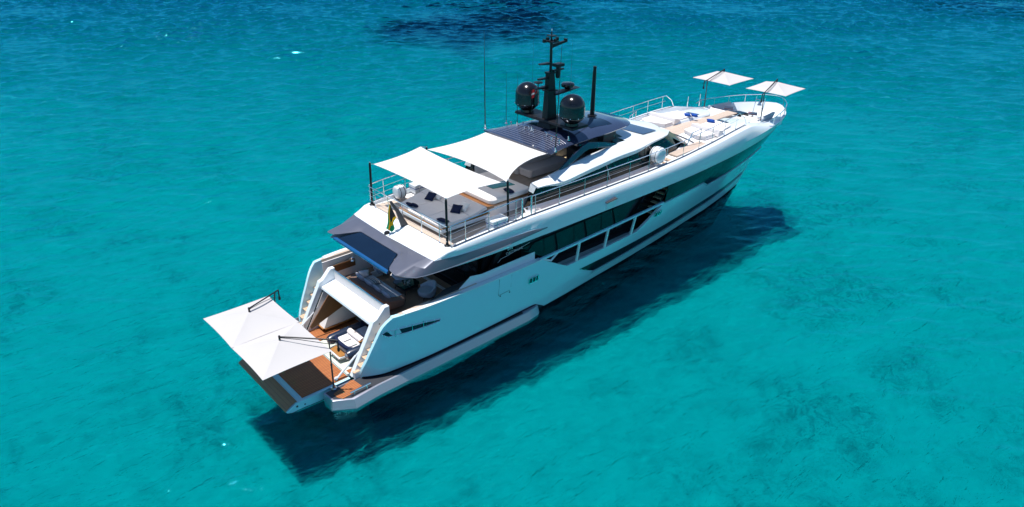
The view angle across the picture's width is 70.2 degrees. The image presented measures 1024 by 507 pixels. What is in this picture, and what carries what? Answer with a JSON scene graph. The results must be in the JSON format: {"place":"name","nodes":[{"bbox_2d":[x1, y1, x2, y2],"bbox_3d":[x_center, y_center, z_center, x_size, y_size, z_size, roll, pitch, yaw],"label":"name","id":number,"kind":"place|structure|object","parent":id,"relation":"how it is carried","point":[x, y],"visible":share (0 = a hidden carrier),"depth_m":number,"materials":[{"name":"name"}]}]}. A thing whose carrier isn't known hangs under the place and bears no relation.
{"place":"outdoors","nodes":[
{"label":"outdoors","id":0,"kind":"place"},
{"bbox_2d":[0,0,1023,506],"bbox_3d":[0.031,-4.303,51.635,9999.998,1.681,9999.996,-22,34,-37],"label":"water","id":1,"kind":"structure","parent":0,"point":[820,304],"depth_m":42.51,"materials":[{"name":"teal liquid"}]},
{"bbox_2d":[239,29,786,413],"bbox_3d":[4.292,-5.056,41.340,40.710,16.050,7.900,-22,34,-37],"label":"motor yacht","id":2,"kind":"object","parent":1,"relation":"on","point":[606,196],"visible":0.84,"depth_m":35.83,"materials":[{"name":"paint"}]},
{"bbox_2d":[204,290,298,347],"bbox_3d":[-11.199,3.494,32.264,3.547,2.754,3.021,-22,34,-37],"label":"cantilever parasol","id":3,"kind":"object","parent":2,"relation":"on","point":[240,325],"visible":0.91,"depth_m":31.43,"materials":[{"name":"fabric"}]},
{"bbox_2d":[232,323,339,390],"bbox_3d":[-9.347,4.519,30.299,3.328,2.721,3.034,-22,34,-37],"label":"cantilever parasol","id":4,"kind":"object","parent":2,"relation":"on","point":[269,355],"visible":1,"depth_m":29.57,"materials":[{"name":"fabric"}]},
{"bbox_2d":[326,320,368,359],"bbox_3d":[-6.457,3.665,33.856,4.188,1.083,2.180,-22,34,-37],"label":"rigid inflatable tender","id":5,"kind":"object","parent":2,"relation":"on","point":[350,338],"visible":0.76,"depth_m":33.08,"materials":[{"name":"blue rubber"}]},
{"bbox_2d":[350,272,405,309],"bbox_3d":[-6.392,1.780,34.657,1.196,0.661,3.545,-22,34,-37],"label":"garden sofa","id":6,"kind":"object","parent":2,"relation":"on","point":[397,299],"visible":0.73,"depth_m":34.09,"materials":[{"name":"fabric"}]},
{"bbox_2d":[356,272,364,281],"bbox_3d":[-7.255,1.191,35.101,0.295,0.493,0.720,-22,34,-37],"label":"cushion","id":7,"kind":"object","parent":6,"relation":"on","point":[360,276],"visible":0.75,"depth_m":34.90,"materials":[{"name":"grey fabric"}]},
{"bbox_2d":[358,269,368,276],"bbox_3d":[-7.219,0.977,35.435,0.500,0.466,0.242,-9,28,-18],"label":"cushion","id":8,"kind":"object","parent":6,"relation":"on","point":[364,273],"visible":0.78,"depth_m":35.33,"materials":[{"name":"grey fabric"}]},
{"bbox_2d":[364,278,373,287],"bbox_3d":[-6.741,1.453,34.591,0.295,0.493,0.720,-22,34,-37],"label":"cushion","id":9,"kind":"object","parent":6,"relation":"on","point":[369,282],"visible":0.73,"depth_m":34.39,"materials":[{"name":"grey fabric"}]},
{"bbox_2d":[368,278,380,283],"bbox_3d":[-6.687,1.326,35.063,0.680,0.235,0.543,19,32,32],"label":"cushion","id":10,"kind":"object","parent":6,"relation":"on","point":[374,281],"visible":0.74,"depth_m":34.95,"materials":[{"name":"fabric"}]},
{"bbox_2d":[373,284,381,292],"bbox_3d":[-6.234,1.712,34.088,0.295,0.493,0.720,-22,34,-37],"label":"cushion","id":11,"kind":"object","parent":6,"relation":"on","point":[377,288],"visible":0.8,"depth_m":33.89,"materials":[{"name":"fabric"}]},
{"bbox_2d":[382,290,390,297],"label":"cushion","id":12,"kind":"object","parent":6,"relation":"on","point":[386,294],"visible":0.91,"depth_m":33.42,"materials":[{"name":"fabric"}]},
{"bbox_2d":[373,265,390,275],"bbox_3d":[-6.566,0.639,36.775,0.917,0.798,0.999,15,30,26],"label":"armchair","id":13,"kind":"object","parent":2,"relation":"on","point":[377,270],"visible":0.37,"depth_m":36.45,"materials":[{"name":"fabric"}]},
{"bbox_2d":[386,204,395,231],"bbox_3d":[-5.544,-1.629,33.248,0.590,1.432,0.219,-18,32,-32],"label":"ensign","id":14,"kind":"object","parent":2,"relation":"attached to","point":[391,219],"visible":1,"depth_m":33.26,"materials":[{"name":"fabric"}]},
{"bbox_2d":[393,184,406,200],"bbox_3d":[-5.652,-3.073,36.654,0.480,0.821,0.722,-22,34,-37],"label":"liferaft canister","id":15,"kind":"object","parent":2,"relation":"on","point":[399,191],"visible":1,"depth_m":36.43,"materials":[{"name":"white plastic"}]},
{"bbox_2d":[393,278,418,294],"bbox_3d":[-5.134,1.551,35.416,1.000,0.400,1.080,-22,34,-37],"label":"coffee table","id":16,"kind":"object","parent":2,"relation":"on","point":[401,285],"visible":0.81,"depth_m":35.17,"materials":[{"name":"black glass"}]},
{"bbox_2d":[409,182,426,193],"bbox_3d":[-4.753,-3.411,37.539,0.940,0.524,0.678,-22,34,-37],"label":"liferaft box","id":17,"kind":"object","parent":2,"relation":"on","point":[415,188],"visible":0.59,"depth_m":37.24,"materials":[{"name":"white plastic"}]},
{"bbox_2d":[418,280,436,300],"bbox_3d":[-4.037,1.740,34.641,0.917,0.798,0.999,-13,30,-25],"label":"armchair","id":18,"kind":"object","parent":2,"relation":"on","point":[426,289],"visible":0.95,"depth_m":34.52,"materials":[{"name":"fabric"}]},
{"bbox_2d":[374,146,504,197],"bbox_3d":[-3.562,-3.860,34.036,3.415,0.246,6.245,-22,34,-37],"label":"sun sail","id":19,"kind":"object","parent":2,"relation":"attached to","point":[432,172],"visible":1,"depth_m":33.97,"materials":[{"name":"fabric"}]},
{"bbox_2d":[399,189,489,233],"bbox_3d":[-3.487,-2.161,34.895,2.920,0.734,4.120,-22,34,-37],"label":"sun bed","id":20,"kind":"object","parent":2,"relation":"on","point":[434,209],"visible":0.61,"depth_m":34.19,"materials":[{"name":"grey fabric"}]},
{"bbox_2d":[424,192,435,200],"bbox_3d":[-3.957,-2.780,35.373,0.500,0.307,0.426,15,31,27],"label":"cushion","id":21,"kind":"object","parent":20,"relation":"on","point":[430,196],"visible":0.99,"depth_m":35.28,"materials":[{"name":"blue fabric"}]},
{"bbox_2d":[437,218,449,222],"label":"cushion","id":22,"kind":"object","parent":20,"relation":"on","point":[441,219],"visible":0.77,"depth_m":32.97,"materials":[{"name":"blue fabric"}]},
{"bbox_2d":[450,204,462,213],"bbox_3d":[-2.601,-2.089,34.028,0.500,0.307,0.426,9,28,17],"label":"cushion","id":23,"kind":"object","parent":20,"relation":"on","point":[456,208],"visible":1,"depth_m":33.94,"materials":[{"name":"blue fabric"}]},
{"bbox_2d":[460,201,470,211],"bbox_3d":[-2.264,-2.217,34.197,0.500,0.320,0.413,19,32,32],"label":"cushion","id":24,"kind":"object","parent":20,"relation":"on","point":[465,206],"visible":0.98,"depth_m":34.09,"materials":[{"name":"white fabric"}]},
{"bbox_2d":[427,132,547,181],"bbox_3d":[-0.946,-4.968,35.994,3.569,0.486,6.105,-22,34,-37],"label":"sun sail","id":25,"kind":"object","parent":2,"relation":"attached to","point":[501,158],"visible":1,"depth_m":36.16,"materials":[{"name":"fabric"}]},
{"bbox_2d":[459,172,529,216],"bbox_3d":[-1.449,-3.171,36.446,3.070,1.160,3.900,-22,34,-37],"label":"sun bed","id":26,"kind":"object","parent":2,"relation":"on","point":[492,196],"visible":0.56,"depth_m":35.39,"materials":[{"name":"grey cushion cloth"},{"name":"brown wood"}]},
{"bbox_2d":[485,214,507,228],"bbox_3d":[-0.673,-1.398,33.626,0.940,0.524,0.678,-22,34,-37],"label":"liferaft box","id":27,"kind":"object","parent":2,"relation":"attached to","point":[499,222],"visible":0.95,"depth_m":33.44,"materials":[{"name":"white plastic"}]},
{"bbox_2d":[532,85,536,97],"bbox_3d":[1.165,-8.317,37.446,0.320,0.672,0.100,-22,34,-37],"label":"courtesy flag","id":28,"kind":"object","parent":2,"relation":"attached to","point":[534,93],"visible":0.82,"depth_m":37.45,"materials":[{"name":"fabric"}]},
{"bbox_2d":[514,152,566,177],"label":"lounge sofa","id":29,"kind":"object","parent":2,"relation":"on","point":[539,165],"visible":0.67,"depth_m":40.13,"materials":[{"name":"grey fabric"}]},
{"bbox_2d":[642,116,671,127],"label":"deck bench","id":30,"kind":"object","parent":2,"relation":"on","point":[659,122],"visible":0.81,"depth_m":46.73,"materials":[{"name":"white fabric"}]},
{"bbox_2d":[649,146,665,166],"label":"liferaft canister","id":31,"kind":"object","parent":2,"relation":"hanging from","point":[659,154],"visible":0.9,"depth_m":40.29,"materials":[{"name":"white plastic"}]},
{"bbox_2d":[649,111,691,124],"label":"sun pad","id":32,"kind":"object","parent":2,"relation":"on","point":[674,117],"visible":0.85,"depth_m":47.75,"materials":[{"name":"white fabric"}]},
{"bbox_2d":[684,127,714,139],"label":"deck bench","id":33,"kind":"object","parent":2,"relation":"on","point":[690,130],"visible":0.88,"depth_m":44.66,"materials":[{"name":"white fabric"}]},
{"bbox_2d":[691,120,730,136],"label":"sun pad","id":34,"kind":"object","parent":2,"relation":"on","point":[707,126],"visible":0.72,"depth_m":45.67,"materials":[{"name":"white fabric"}]},
{"bbox_2d":[708,102,733,111],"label":"bow sofa","id":35,"kind":"object","parent":2,"relation":"on","point":[719,107],"visible":0.27,"depth_m":51.81,"materials":[{"name":"white fabric"}]},
{"bbox_2d":[693,69,752,107],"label":"cantilever parasol","id":36,"kind":"object","parent":2,"relation":"on","point":[724,77],"visible":0.95,"depth_m":50.85,"materials":[{"name":"fabric"}]},
{"bbox_2d":[741,112,774,121],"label":"bow sofa","id":37,"kind":"object","parent":2,"relation":"on","point":[768,116],"visible":0.39,"depth_m":49.29,"materials":[{"name":"white fabric"}]},
{"bbox_2d":[746,79,804,121],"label":"cantilever parasol","id":38,"kind":"object","parent":2,"relation":"on","point":[779,88],"visible":0.97,"depth_m":48.29,"materials":[{"name":"fabric"}]}
]}

